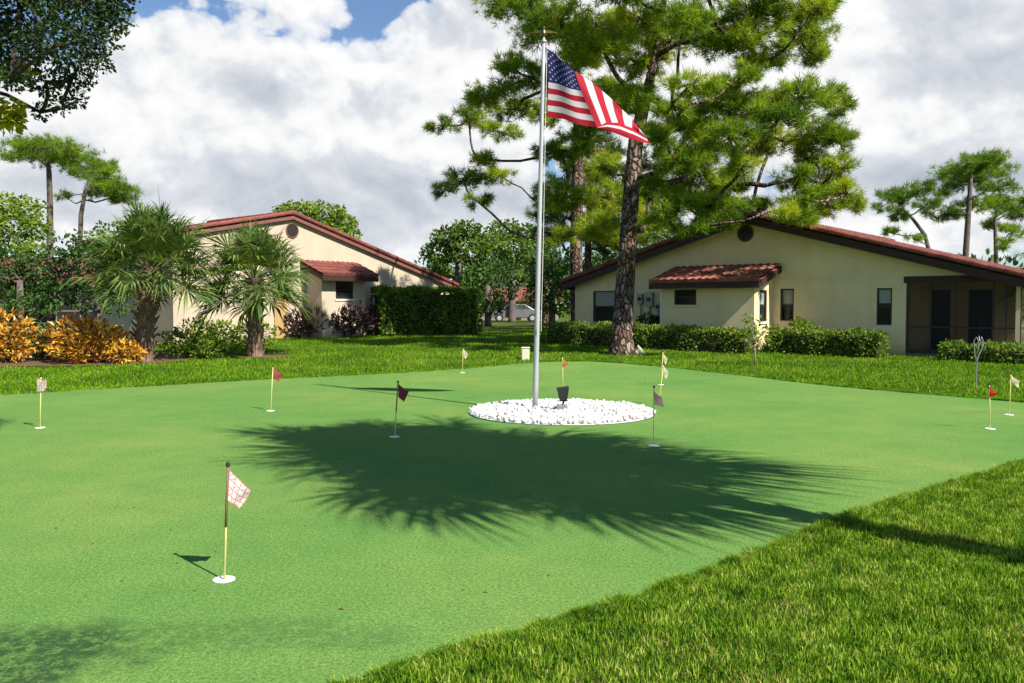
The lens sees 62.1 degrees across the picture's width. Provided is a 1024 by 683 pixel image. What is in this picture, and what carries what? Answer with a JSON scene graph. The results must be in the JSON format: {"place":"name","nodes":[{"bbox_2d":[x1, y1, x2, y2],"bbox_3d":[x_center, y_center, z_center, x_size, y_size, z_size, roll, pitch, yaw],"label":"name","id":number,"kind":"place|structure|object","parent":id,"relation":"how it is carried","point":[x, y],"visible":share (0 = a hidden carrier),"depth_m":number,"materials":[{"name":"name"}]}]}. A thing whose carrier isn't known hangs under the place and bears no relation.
{"place":"outdoors","nodes":[
{"label":"outdoors","id":0,"kind":"place"},
{"bbox_2d":[0,309,1023,682],"bbox_3d":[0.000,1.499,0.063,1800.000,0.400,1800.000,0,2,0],"label":"lawn","id":1,"kind":"structure","parent":0,"point":[498,327],"depth_m":18.59,"materials":[{"name":"plant"}]},
{"bbox_2d":[0,190,55,257],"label":"broadleaf tree","id":2,"kind":"object","parent":1,"relation":"on","point":[26,222],"visible":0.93,"depth_m":55.13,"materials":[{"name":"green plant"}]},
{"bbox_2d":[0,244,66,331],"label":"broadleaf tree","id":3,"kind":"object","parent":1,"relation":"on","point":[17,295],"visible":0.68,"depth_m":40.38,"materials":[{"name":"green plant"}]},
{"bbox_2d":[0,258,94,330],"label":"bungalow","id":4,"kind":"object","parent":1,"relation":"on","point":[54,317],"visible":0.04,"depth_m":43.14,"materials":[{"name":"brown paint"}]},
{"bbox_2d":[0,131,117,256],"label":"pine tree","id":5,"kind":"object","parent":1,"relation":"on","point":[36,149],"visible":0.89,"depth_m":60.62,"materials":[{"name":"green plant"}]},
{"bbox_2d":[0,0,140,136],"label":"oak tree","id":6,"kind":"object","parent":1,"relation":"on","point":[16,71],"visible":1,"depth_m":8.25,"materials":[{"name":"green plant"}]},
{"bbox_2d":[21,220,142,333],"bbox_3d":[-14.537,-1.815,28.842,4.023,4.521,2.752,-1,3,-22],"label":"broadleaf tree","id":7,"kind":"object","parent":1,"relation":"on","point":[77,250],"visible":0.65,"depth_m":28.68,"materials":[{"name":"green plant"}]},
{"bbox_2d":[53,156,144,256],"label":"pine tree","id":8,"kind":"object","parent":1,"relation":"on","point":[104,184],"visible":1,"depth_m":59.08,"materials":[{"name":"green plant"}]},
{"bbox_2d":[0,352,199,366],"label":"mulch bed","id":9,"kind":"object","parent":1,"relation":"on","point":[158,357],"visible":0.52,"depth_m":24.38,"materials":[{"name":"brown soil"}]},
{"bbox_2d":[0,307,42,362],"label":"croton","id":10,"kind":"object","parent":9,"relation":"on","point":[8,346],"visible":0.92,"depth_m":24.09,"materials":[{"name":"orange plant"}]},
{"bbox_2d":[14,320,72,359],"bbox_3d":[-13.852,-0.031,25.155,1.811,1.284,1.427,1,3,29],"label":"shrub","id":11,"kind":"object","parent":9,"relation":"on","point":[39,355],"visible":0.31,"depth_m":24.90,"materials":[{"name":"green plant"}]},
{"bbox_2d":[38,313,134,362],"bbox_3d":[-12.112,-0.044,24.040,2.966,1.601,1.961,0,2,0],"label":"croton","id":12,"kind":"object","parent":9,"relation":"on","point":[89,346],"visible":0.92,"depth_m":23.94,"materials":[{"name":"orange plant"}]},
{"bbox_2d":[105,335,148,363],"bbox_3d":[-10.756,0.296,23.757,1.073,0.940,0.987,0,2,0],"label":"croton","id":13,"kind":"object","parent":9,"relation":"on","point":[130,353],"visible":0.94,"depth_m":23.67,"materials":[{"name":"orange plant"}]},
{"bbox_2d":[57,190,234,361],"bbox_3d":[-10.359,-1.871,24.319,4.851,5.302,4.966,0,2,0],"label":"sabal palm","id":14,"kind":"object","parent":9,"relation":"on","point":[151,235],"visible":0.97,"depth_m":23.93,"materials":[{"name":"green plant"}]},
{"bbox_2d":[155,317,230,358],"bbox_3d":[-9.555,-0.084,25.476,2.143,1.345,1.322,0,2,0],"label":"shrub","id":15,"kind":"object","parent":9,"relation":"on","point":[185,346],"visible":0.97,"depth_m":25.47,"materials":[{"name":"green plant"}]},
{"bbox_2d":[164,328,246,351],"bbox_3d":[-10.073,-0.018,28.048,2.656,0.878,1.286,0,2,0],"label":"shrub","id":16,"kind":"object","parent":1,"relation":"on","point":[223,341],"visible":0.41,"depth_m":28.02,"materials":[{"name":"green plant"}]},
{"bbox_2d":[187,316,278,347],"bbox_3d":[-9.970,-0.311,30.258,3.236,1.243,1.455,-1,2,-16],"label":"shrub","id":17,"kind":"object","parent":1,"relation":"on","point":[236,329],"visible":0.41,"depth_m":30.09,"materials":[{"name":"green plant"}]},
{"bbox_2d":[231,354,293,357],"bbox_3d":[-7.719,0.446,26.355,1.900,0.038,1.591,0,2,0],"label":"mulch bed","id":18,"kind":"object","parent":1,"relation":"on","point":[269,355],"visible":0.82,"depth_m":26.13,"materials":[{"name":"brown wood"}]},
{"bbox_2d":[178,218,322,356],"bbox_3d":[-7.918,-1.603,26.207,4.429,4.477,4.357,0,2,0],"label":"sabal palm","id":19,"kind":"object","parent":18,"relation":"on","point":[252,249],"visible":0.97,"depth_m":25.76,"materials":[{"name":"green plant"}]},
{"bbox_2d":[80,210,458,343],"bbox_3d":[-9.900,-2.828,39.168,8.328,5.663,15.867,2,3,40],"label":"bungalow","id":20,"kind":"object","parent":1,"relation":"on","point":[343,268],"visible":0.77,"depth_m":36.20,"materials":[{"name":"beige paint"}]},
{"bbox_2d":[274,294,287,338],"bbox_3d":[-9.663,-1.044,35.534,0.046,2.200,0.639,2,3,40],"label":"side door","id":21,"kind":"structure","parent":20,"relation":"in","point":[278,321],"depth_m":35.53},
{"bbox_2d":[335,281,354,300],"bbox_3d":[-7.288,-2.180,36.759,0.245,0.823,1.074,2,3,40],"label":"window","id":22,"kind":"structure","parent":20,"relation":"in","point":[343,290],"depth_m":36.86,"materials":[{"name":"black glass"}]},
{"bbox_2d":[277,302,330,337],"bbox_3d":[-8.975,-0.847,36.017,2.655,1.784,1.837,0,2,0],"label":"ti plant","id":23,"kind":"object","parent":1,"relation":"on","point":[309,327],"visible":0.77,"depth_m":35.75,"materials":[{"name":"purple plant"}]},
{"bbox_2d":[270,198,363,239],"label":"broadleaf tree","id":24,"kind":"object","parent":1,"relation":"on","point":[332,219],"visible":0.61,"depth_m":69.88,"materials":[{"name":"green plant"}]},
{"bbox_2d":[328,300,371,336],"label":"ti plant","id":25,"kind":"object","parent":1,"relation":"on","point":[360,308],"visible":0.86,"depth_m":36.47,"materials":[{"name":"purple plant"}]},
{"bbox_2d":[358,303,388,335],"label":"ti plant","id":26,"kind":"object","parent":1,"relation":"on","point":[374,310],"visible":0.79,"depth_m":37.34,"materials":[{"name":"purple plant"}]},
{"bbox_2d":[368,282,484,335],"bbox_3d":[-3.941,-1.401,38.971,5.123,2.582,2.418,-1,3,-24],"label":"hedge","id":27,"kind":"object","parent":1,"relation":"on","point":[413,309],"visible":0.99,"depth_m":38.23,"materials":[{"name":"green plant"}]},
{"bbox_2d":[418,218,498,293],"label":"broadleaf tree","id":28,"kind":"object","parent":1,"relation":"on","point":[459,236],"visible":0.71,"depth_m":62.94,"materials":[{"name":"green plant"}]},
{"bbox_2d":[459,258,518,326],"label":"broadleaf tree","id":29,"kind":"object","parent":1,"relation":"on","point":[489,283],"visible":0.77,"depth_m":53.17,"materials":[{"name":"green plant"}]},
{"bbox_2d":[0,361,1023,682],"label":"putting green","id":30,"kind":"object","parent":1,"relation":"on","point":[378,547],"visible":0.91,"depth_m":7.42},
{"bbox_2d":[35,375,46,428],"bbox_3d":[-6.471,0.854,11.701,0.202,0.797,0.134,0,2,0],"label":"putting flag","id":31,"kind":"object","parent":30,"relation":"on","point":[41,385],"visible":1,"depth_m":11.67,"materials":[{"name":"white fabric"}]},
{"bbox_2d":[212,462,252,582],"bbox_3d":[-1.734,1.127,5.243,0.133,0.791,0.239,2,3,39],"label":"putting flag","id":32,"kind":"object","parent":30,"relation":"on","point":[238,492],"visible":0.98,"depth_m":5.21,"materials":[{"name":"white fabric"}]},
{"bbox_2d":[267,365,282,410],"bbox_3d":[-3.793,0.774,13.598,0.282,0.798,0.134,0,2,0],"label":"putting flag","id":33,"kind":"object","parent":30,"relation":"on","point":[276,375],"visible":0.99,"depth_m":13.57,"materials":[{"name":"fabric"}]},
{"bbox_2d":[389,381,408,437],"bbox_3d":[-1.445,0.893,10.896,0.260,0.788,0.134,0,2,0],"label":"putting flag","id":34,"kind":"object","parent":30,"relation":"on","point":[402,392],"visible":0.99,"depth_m":10.87,"materials":[{"name":"red fabric"}]},
{"bbox_2d":[460,347,467,372],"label":"putting flag","id":35,"kind":"object","parent":30,"relation":"on","point":[465,353],"visible":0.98,"depth_m":20.98,"materials":[{"name":"white fabric"}]},
{"bbox_2d":[0,361,1014,680],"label":"edging","id":36,"kind":"object","parent":30,"relation":"on","point":[560,361],"visible":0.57,"depth_m":17.90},
{"bbox_2d":[55,398,974,608],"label":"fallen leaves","id":37,"kind":"object","parent":30,"relation":"on","point":[483,506],"visible":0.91,"depth_m":7.84,"materials":[{"name":"brown plant"}]},
{"bbox_2d":[468,413,654,425],"bbox_3d":[0.775,1.124,13.389,2.919,0.020,2.920,0,2,0],"label":"bed edging","id":38,"kind":"object","parent":30,"relation":"on","point":[560,425],"visible":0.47,"depth_m":12.11,"materials":[{"name":"white plastic"}]},
{"bbox_2d":[468,398,655,424],"bbox_3d":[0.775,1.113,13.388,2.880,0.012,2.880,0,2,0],"label":"gravel bed","id":39,"kind":"object","parent":30,"relation":"on","point":[630,420],"visible":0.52,"depth_m":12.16,"materials":[{"name":"white stone"}]},
{"bbox_2d":[530,26,556,406],"bbox_3d":[0.496,-1.851,13.387,0.420,6.154,0.144,0,2,0],"label":"flagpole","id":40,"kind":"object","parent":39,"relation":"on","point":[543,32],"visible":0.99,"depth_m":13.38,"materials":[{"name":"metal"}]},
{"bbox_2d":[545,47,648,143],"bbox_3d":[1.351,-3.860,13.239,1.654,1.500,0.290,0,2,-4],"label":"flag","id":41,"kind":"object","parent":40,"relation":"attached to","point":[575,97],"visible":1,"depth_m":13.22,"materials":[{"name":"multicoloured fabric"}]},
{"bbox_2d":[556,386,568,409],"bbox_3d":[0.781,0.910,13.101,0.189,0.449,0.157,0,2,0],"label":"floodlight","id":42,"kind":"object","parent":39,"relation":"on","point":[563,393],"visible":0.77,"depth_m":13.05,"materials":[{"name":"grey plastic"}]},
{"bbox_2d":[562,355,567,382],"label":"putting flag","id":43,"kind":"object","parent":30,"relation":"on","point":[564,363],"visible":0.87,"depth_m":16.78,"materials":[{"name":"orange fabric"}]},
{"bbox_2d":[648,385,663,446],"bbox_3d":[1.722,0.919,10.216,0.195,0.791,0.134,-2,3,-43],"label":"putting flag","id":44,"kind":"object","parent":30,"relation":"on","point":[658,400],"visible":1,"depth_m":10.19,"materials":[{"name":"white fabric"}]},
{"bbox_2d":[658,351,667,384],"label":"putting flag","id":45,"kind":"object","parent":30,"relation":"on","point":[664,359],"visible":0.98,"depth_m":18.05,"materials":[{"name":"white fabric"}]},
{"bbox_2d":[659,363,668,395],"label":"putting flag","id":46,"kind":"object","parent":30,"relation":"on","point":[665,372],"visible":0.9,"depth_m":14.40,"materials":[{"name":"white fabric"}]},
{"bbox_2d":[984,383,997,429],"bbox_3d":[6.536,0.909,11.604,0.134,0.696,0.141,-1,3,-19],"label":"putting flag","id":47,"kind":"object","parent":30,"relation":"on","point":[992,392],"visible":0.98,"depth_m":11.59,"materials":[{"name":"red fabric"}]},
{"bbox_2d":[1004,372,1019,414],"bbox_3d":[7.688,0.832,13.079,0.193,0.726,0.134,2,3,45],"label":"putting flag","id":48,"kind":"object","parent":30,"relation":"on","point":[1015,382],"visible":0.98,"depth_m":13.07,"materials":[{"name":"white fabric"}]},
{"bbox_2d":[0,329,1023,402],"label":"grass","id":49,"kind":"structure","parent":1,"relation":"on","point":[359,369],"depth_m":23.02,"materials":[{"name":"green plant"}]},
{"bbox_2d":[465,287,562,319],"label":"bungalow","id":50,"kind":"object","parent":1,"relation":"on","point":[518,299],"visible":0.07,"depth_m":78.08,"materials":[{"name":"brown paint"}]},
{"bbox_2d":[482,217,549,321],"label":"broadleaf tree","id":51,"kind":"object","parent":1,"relation":"on","point":[504,251],"visible":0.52,"depth_m":65.70,"materials":[{"name":"green plant"}]},
{"bbox_2d":[521,347,529,359],"bbox_3d":[0.401,0.381,25.200,0.260,0.435,0.230,0,2,0],"label":"utility box","id":52,"kind":"object","parent":1,"relation":"on","point":[525,353],"visible":0.81,"depth_m":25.10,"materials":[{"name":"beige plastic"}]},
{"bbox_2d":[510,249,569,326],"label":"broadleaf tree","id":53,"kind":"object","parent":1,"relation":"on","point":[521,272],"visible":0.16,"depth_m":51.80,"materials":[{"name":"green plant"}]},
{"bbox_2d":[419,39,661,327],"bbox_3d":[0.967,-5.706,36.017,9.461,11.356,10.465,1,3,23],"label":"pine tree","id":54,"kind":"object","parent":1,"relation":"on","point":[602,226],"visible":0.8,"depth_m":34.15,"materials":[{"name":"green plant"}]},
{"bbox_2d":[470,253,612,300],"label":"broadleaf tree","id":55,"kind":"object","parent":1,"relation":"on","point":[517,284],"visible":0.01,"depth_m":95.55,"materials":[{"name":"green plant"}]},
{"bbox_2d":[522,240,570,327],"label":"broadleaf tree","id":56,"kind":"object","parent":1,"relation":"on","point":[556,275],"visible":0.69,"depth_m":46.60,"materials":[{"name":"green plant"}]},
{"bbox_2d":[527,132,687,269],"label":"pine tree","id":57,"kind":"object","parent":1,"relation":"on","point":[645,164],"visible":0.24,"depth_m":40.70,"materials":[{"name":"green plant"}]},
{"bbox_2d":[582,228,674,270],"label":"broadleaf tree","id":58,"kind":"object","parent":1,"relation":"on","point":[596,260],"visible":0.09,"depth_m":51.93,"materials":[{"name":"green plant"}]},
{"bbox_2d":[635,345,643,354],"bbox_3d":[4.044,0.287,27.117,0.352,0.362,0.320,0,2,0],"label":"rock","id":59,"kind":"object","parent":1,"relation":"on","point":[639,350],"visible":0.81,"depth_m":26.99,"materials":[{"name":"white stone"}]},
{"bbox_2d":[635,312,659,329],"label":"shrub","id":60,"kind":"object","parent":1,"relation":"on","point":[653,318],"visible":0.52,"depth_m":31.45,"materials":[{"name":"green plant"}]},
{"bbox_2d":[539,319,758,354],"bbox_3d":[4.543,-0.206,30.029,8.510,1.126,1.264,2,3,40],"label":"hedge","id":61,"kind":"object","parent":1,"relation":"on","point":[714,338],"visible":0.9,"depth_m":29.20,"materials":[{"name":"green plant"}]},
{"bbox_2d":[470,0,871,355],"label":"pine tree","id":62,"kind":"object","parent":1,"relation":"on","point":[581,43],"visible":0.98,"depth_m":26.02,"materials":[{"name":"green plant"}]},
{"bbox_2d":[414,248,1023,313],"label":"distant wood","id":63,"kind":"object","parent":1,"relation":"on","point":[1007,258],"depth_m":109.38,"materials":[{"name":"green plant"}]},
{"bbox_2d":[731,312,776,365],"bbox_3d":[6.617,-0.068,23.192,1.194,1.462,0.799,0,2,0],"label":"sapling","id":64,"kind":"object","parent":1,"relation":"on","point":[754,334],"visible":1,"depth_m":23.21,"materials":[{"name":"green plant"}]},
{"bbox_2d":[560,210,1023,356],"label":"bungalow","id":65,"kind":"object","parent":1,"relation":"on","point":[912,300],"visible":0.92,"depth_m":28.33,"materials":[{"name":"beige paint"}]},
{"bbox_2d":[593,291,614,321],"bbox_3d":[3.735,-1.399,33.968,1.042,1.232,0.175,2,3,40],"label":"window","id":66,"kind":"structure","parent":65,"relation":"in","point":[603,301],"depth_m":34.05,"materials":[{"name":"grey glass"}]},
{"bbox_2d":[672,289,697,306],"bbox_3d":[6.142,-1.526,29.987,0.985,0.606,0.245,2,3,40],"label":"window","id":67,"kind":"structure","parent":65,"relation":"in","point":[685,298],"depth_m":30.06,"materials":[{"name":"black glass"}]},
{"bbox_2d":[759,290,768,323],"bbox_3d":[8.468,-1.174,28.878,0.245,1.136,0.720,2,3,40],"label":"window","id":68,"kind":"structure","parent":65,"relation":"in","point":[762,292],"depth_m":29.05,"materials":[{"name":"glass"}]},
{"bbox_2d":[780,289,793,320],"bbox_3d":[9.472,-1.258,29.155,0.467,1.092,0.175,2,3,40],"label":"window","id":69,"kind":"structure","parent":65,"relation":"in","point":[787,295],"depth_m":29.19,"materials":[{"name":"black glass"}]},
{"bbox_2d":[877,288,891,324],"bbox_3d":[11.904,-1.113,27.120,0.457,1.172,0.175,2,3,40],"label":"window","id":70,"kind":"structure","parent":65,"relation":"in","point":[884,295],"depth_m":27.15,"materials":[{"name":"black glass"}]},
{"bbox_2d":[788,316,814,335],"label":"shrub","id":71,"kind":"object","parent":1,"relation":"on","point":[798,320],"visible":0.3,"depth_m":28.12,"materials":[{"name":"green plant"}]},
{"bbox_2d":[761,324,889,358],"bbox_3d":[9.938,0.029,26.962,3.817,1.138,1.342,2,3,40],"label":"hedge","id":72,"kind":"object","parent":1,"relation":"on","point":[827,342],"visible":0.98,"depth_m":26.56,"materials":[{"name":"green plant"}]},
{"bbox_2d":[869,177,947,248],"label":"pine tree","id":73,"kind":"object","parent":1,"relation":"on","point":[900,197],"visible":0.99,"depth_m":54.41,"materials":[{"name":"green plant"}]},
{"bbox_2d":[885,388,1023,400],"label":"grass","id":74,"kind":"structure","parent":1,"relation":"on","point":[986,392],"depth_m":16.42,"materials":[{"name":"green plant"}]},
{"bbox_2d":[917,146,1023,256],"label":"pine tree","id":75,"kind":"object","parent":1,"relation":"on","point":[978,168],"visible":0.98,"depth_m":57.55,"materials":[{"name":"green plant"}]},
{"bbox_2d":[973,337,982,388],"bbox_3d":[9.447,0.422,17.216,0.201,1.081,0.059,0,2,0],"label":"garden stake","id":76,"kind":"object","parent":1,"relation":"on","point":[978,345],"visible":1,"depth_m":17.21,"materials":[{"name":"grey metal"}]},
{"bbox_2d":[937,338,1023,364],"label":"hedge","id":77,"kind":"object","parent":1,"relation":"on","point":[998,355],"visible":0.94,"depth_m":24.25,"materials":[{"name":"green plant"}]},
{"bbox_2d":[979,189,1023,263],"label":"pine tree","id":78,"kind":"object","parent":1,"relation":"on","point":[994,225],"visible":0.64,"depth_m":62.19,"materials":[{"name":"green plant"}]},
{"bbox_2d":[1008,236,1023,321],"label":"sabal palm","id":79,"kind":"object","parent":1,"relation":"on","point":[1021,269],"visible":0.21,"depth_m":26.99,"materials":[{"name":"green plant"}]},
{"bbox_2d":[0,0,1023,306],"label":"sky","id":80,"kind":"structure","parent":0,"point":[224,109],"materials":[{"name":"white"}]},
{"bbox_2d":[482,321,568,321],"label":"road","id":81,"kind":"structure","parent":0,"point":[521,321],"depth_m":70.26,"materials":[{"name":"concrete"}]},
{"bbox_2d":[491,304,540,321],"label":"parked car","id":82,"kind":"object","parent":81,"relation":"on","point":[528,312],"visible":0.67,"depth_m":68.14,"materials":[{"name":"silver metal"}]},
{"bbox_2d":[318,457,1023,682],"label":"grass","id":83,"kind":"structure","parent":0,"point":[890,606],"depth_m":4.60,"materials":[{"name":"green plant"}]}
]}

